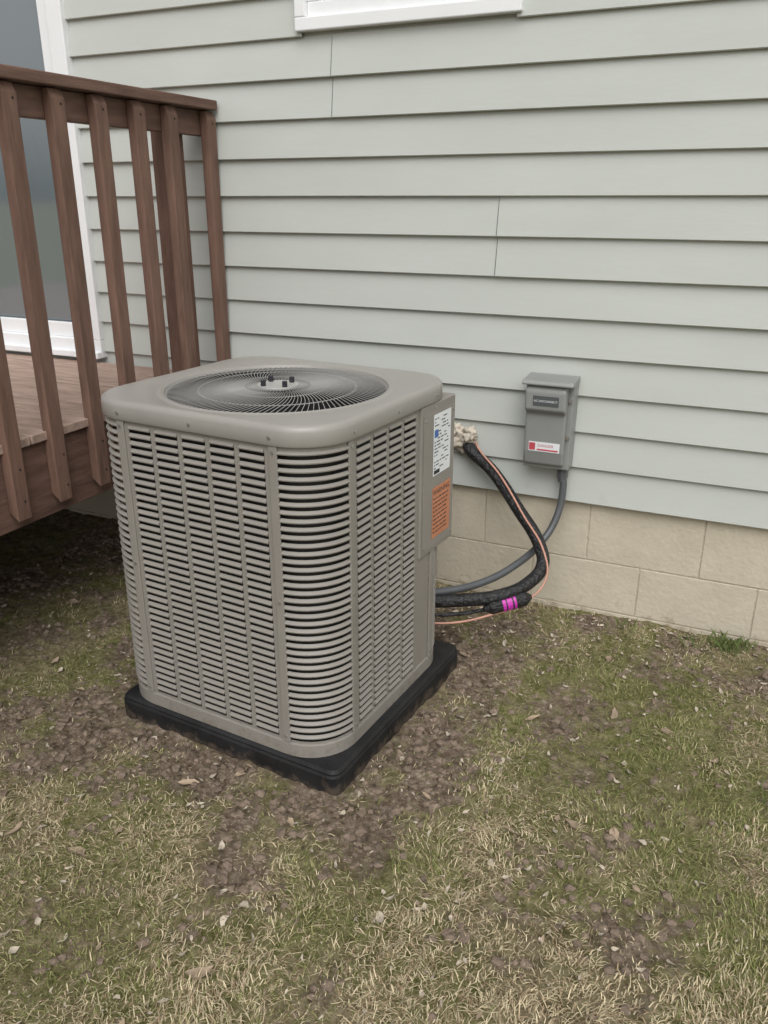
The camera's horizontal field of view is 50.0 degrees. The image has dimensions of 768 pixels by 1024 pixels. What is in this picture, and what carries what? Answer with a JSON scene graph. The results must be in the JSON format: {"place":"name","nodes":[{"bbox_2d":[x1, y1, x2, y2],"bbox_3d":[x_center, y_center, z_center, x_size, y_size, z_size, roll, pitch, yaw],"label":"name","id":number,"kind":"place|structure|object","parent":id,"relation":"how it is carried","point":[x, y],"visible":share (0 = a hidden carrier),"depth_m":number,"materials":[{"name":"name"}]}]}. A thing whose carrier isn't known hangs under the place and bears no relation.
{"place":"outdoors","nodes":[
{"label":"outdoors","id":0,"kind":"place"},
{"bbox_2d":[0,509,767,1023],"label":"ground","id":1,"kind":"structure","parent":0,"point":[44,539],"depth_m":2.24,"materials":[{"name":"soil"}]},
{"bbox_2d":[0,353,171,535],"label":"wooden deck","id":2,"kind":"structure","parent":1,"relation":"on","point":[45,501],"depth_m":2.99,"materials":[{"name":"paint"}]},
{"bbox_2d":[0,64,230,521],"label":"deck railing","id":3,"kind":"object","parent":2,"relation":"on","point":[57,102],"visible":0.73,"depth_m":2.89,"materials":[{"name":"paint"}]},
{"bbox_2d":[124,639,456,795],"bbox_3d":[-0.298,0.604,2.906,0.855,0.128,0.850,11,24,27],"label":"equipment pad","id":4,"kind":"object","parent":1,"relation":"on","point":[337,774],"visible":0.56,"depth_m":2.56,"materials":[{"name":"plastic"}]},
{"bbox_2d":[101,356,454,757],"bbox_3d":[-0.324,0.070,2.692,0.850,1.019,0.810,11,24,27],"label":"air conditioner unit","id":5,"kind":"object","parent":4,"relation":"on","point":[287,521],"visible":1,"depth_m":2.39,"materials":[{"name":"paint"}]},
{"bbox_2d":[427,442,548,623],"bbox_3d":[0.407,0.075,3.084,0.445,0.538,0.656,9,23,23],"label":"control wire","id":6,"kind":"object","parent":5,"relation":"attached to","point":[526,520],"visible":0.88,"depth_m":3.06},
{"bbox_2d":[435,469,567,593],"bbox_3d":[0.390,0.077,3.037,0.744,0.397,0.083,-12,24,-28],"label":"electrical conduit","id":7,"kind":"object","parent":5,"relation":"attached to","point":[562,476],"visible":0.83,"depth_m":3.12,"materials":[{"name":"plastic"}]},
{"bbox_2d":[0,532,721,1023],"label":"fallen leaves","id":8,"kind":"object","parent":1,"relation":"on","point":[290,822],"visible":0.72,"depth_m":2.24,"materials":[{"name":"brown plant"}]},
{"bbox_2d":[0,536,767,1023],"bbox_3d":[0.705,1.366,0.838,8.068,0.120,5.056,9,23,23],"label":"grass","id":9,"kind":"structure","parent":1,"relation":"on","point":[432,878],"depth_m":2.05,"materials":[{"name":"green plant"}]},
{"bbox_2d":[0,521,767,1023],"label":"soil clods","id":10,"kind":"object","parent":1,"relation":"on","point":[318,813],"visible":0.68,"depth_m":2.47,"materials":[{"name":"brown soil"}]},
{"bbox_2d":[0,520,767,1023],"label":"wood chips","id":11,"kind":"object","parent":1,"relation":"on","point":[222,918],"visible":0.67,"depth_m":2.30,"materials":[{"name":"brown wood"}]},
{"bbox_2d":[65,484,767,646],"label":"foundation blocks","id":12,"kind":"structure","parent":1,"relation":"on","point":[735,554],"depth_m":3.24,"materials":[{"name":"beige concrete"}]},
{"bbox_2d":[68,489,767,642],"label":"foundation mortar","id":13,"kind":"object","parent":1,"relation":"on","point":[580,606],"depth_m":3.26,"materials":[{"name":"beige concrete"}]},
{"bbox_2d":[302,14,516,36],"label":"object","id":14,"kind":"object","parent":13,"relation":"on","point":[413,24],"visible":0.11,"depth_m":2.92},
{"bbox_2d":[0,0,107,358],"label":"sliding door frame","id":15,"kind":"object","parent":14,"relation":"attached to","point":[54,32],"visible":0.4,"depth_m":3.74,"materials":[{"name":"white plastic"}]},
{"bbox_2d":[0,0,71,321],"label":"sliding door glass","id":16,"kind":"object","parent":15,"relation":"in","point":[20,42],"depth_m":3.90,"materials":[{"name":"glass"}]},
{"bbox_2d":[6,0,767,529],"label":"siding","id":17,"kind":"object","parent":14,"relation":"attached to","point":[608,158],"visible":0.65,"depth_m":3.02,"materials":[{"name":"plastic"}]},
{"bbox_2d":[330,45,499,274],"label":"siding joints","id":18,"kind":"object","parent":17,"relation":"attached to","point":[499,197],"visible":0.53,"depth_m":3.04,"materials":[{"name":"grey plastic"}]},
{"bbox_2d":[294,0,523,32],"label":"window frame","id":19,"kind":"object","parent":14,"relation":"attached to","point":[318,15],"visible":0.88,"depth_m":2.91,"materials":[{"name":"white plastic"}]},
{"bbox_2d":[454,422,463,435],"bbox_3d":[0.290,-0.332,3.308,0.066,0.059,0.054,9,23,23],"label":"wall foam seal","id":20,"kind":"object","parent":14,"relation":"attached to","point":[456,429],"depth_m":3.29,"materials":[{"name":"beige plastic"}]},
{"bbox_2d":[454,423,477,453],"bbox_3d":[0.310,-0.297,3.317,0.143,0.127,0.069,9,23,23],"label":"wall foam seal","id":21,"kind":"object","parent":14,"relation":"attached to","point":[459,441],"depth_m":3.30,"materials":[{"name":"beige plastic"}]},
{"bbox_2d":[461,425,477,441],"bbox_3d":[0.342,-0.308,3.285,0.069,0.071,0.060,9,23,23],"label":"wall foam seal","id":22,"kind":"object","parent":14,"relation":"attached to","point":[469,434],"depth_m":3.27,"materials":[{"name":"beige plastic"}]},
{"bbox_2d":[435,443,549,607],"bbox_3d":[0.396,0.039,3.077,0.459,0.503,0.692,9,23,23],"label":"suction line","id":23,"kind":"object","parent":14,"relation":"attached to","point":[533,578],"visible":0.83,"depth_m":3.04,"materials":[{"name":"rubber"}]},
{"bbox_2d":[435,608,483,616],"bbox_3d":[0.392,0.073,3.103,0.406,0.494,0.662,9,23,23],"label":"liquid line","id":24,"kind":"object","parent":23,"relation":"attached to","point":[462,613],"visible":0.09,"depth_m":2.98,"materials":[{"name":"plastic"}]},
{"bbox_2d":[483,592,531,613],"bbox_3d":[0.448,0.329,2.985,0.182,0.076,0.055,-5,21,-13],"label":"filter drier","id":25,"kind":"object","parent":23,"relation":"attached to","point":[523,599],"visible":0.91,"depth_m":2.96,"materials":[{"name":"black metal"}]},
{"bbox_2d":[502,596,516,611],"bbox_3d":[0.448,0.329,2.985,0.060,0.064,0.057,-5,21,-13],"label":"drier label","id":26,"kind":"object","parent":25,"relation":"attached to","point":[510,603],"visible":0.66,"depth_m":2.96,"materials":[{"name":"pink plastic"}]},
{"bbox_2d":[505,597,514,610],"bbox_3d":[0.449,0.329,2.985,0.040,0.062,0.057,-5,21,-13],"label":"drier print","id":27,"kind":"object","parent":25,"relation":"on","point":[513,603],"visible":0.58,"depth_m":2.96},
{"bbox_2d":[522,372,580,470],"bbox_3d":[0.619,-0.334,3.091,0.188,0.350,0.139,9,23,23],"label":"electrical disconnect box","id":28,"kind":"object","parent":14,"relation":"attached to","point":[551,403],"visible":1,"depth_m":3.05,"materials":[{"name":"plastic"}]}
]}

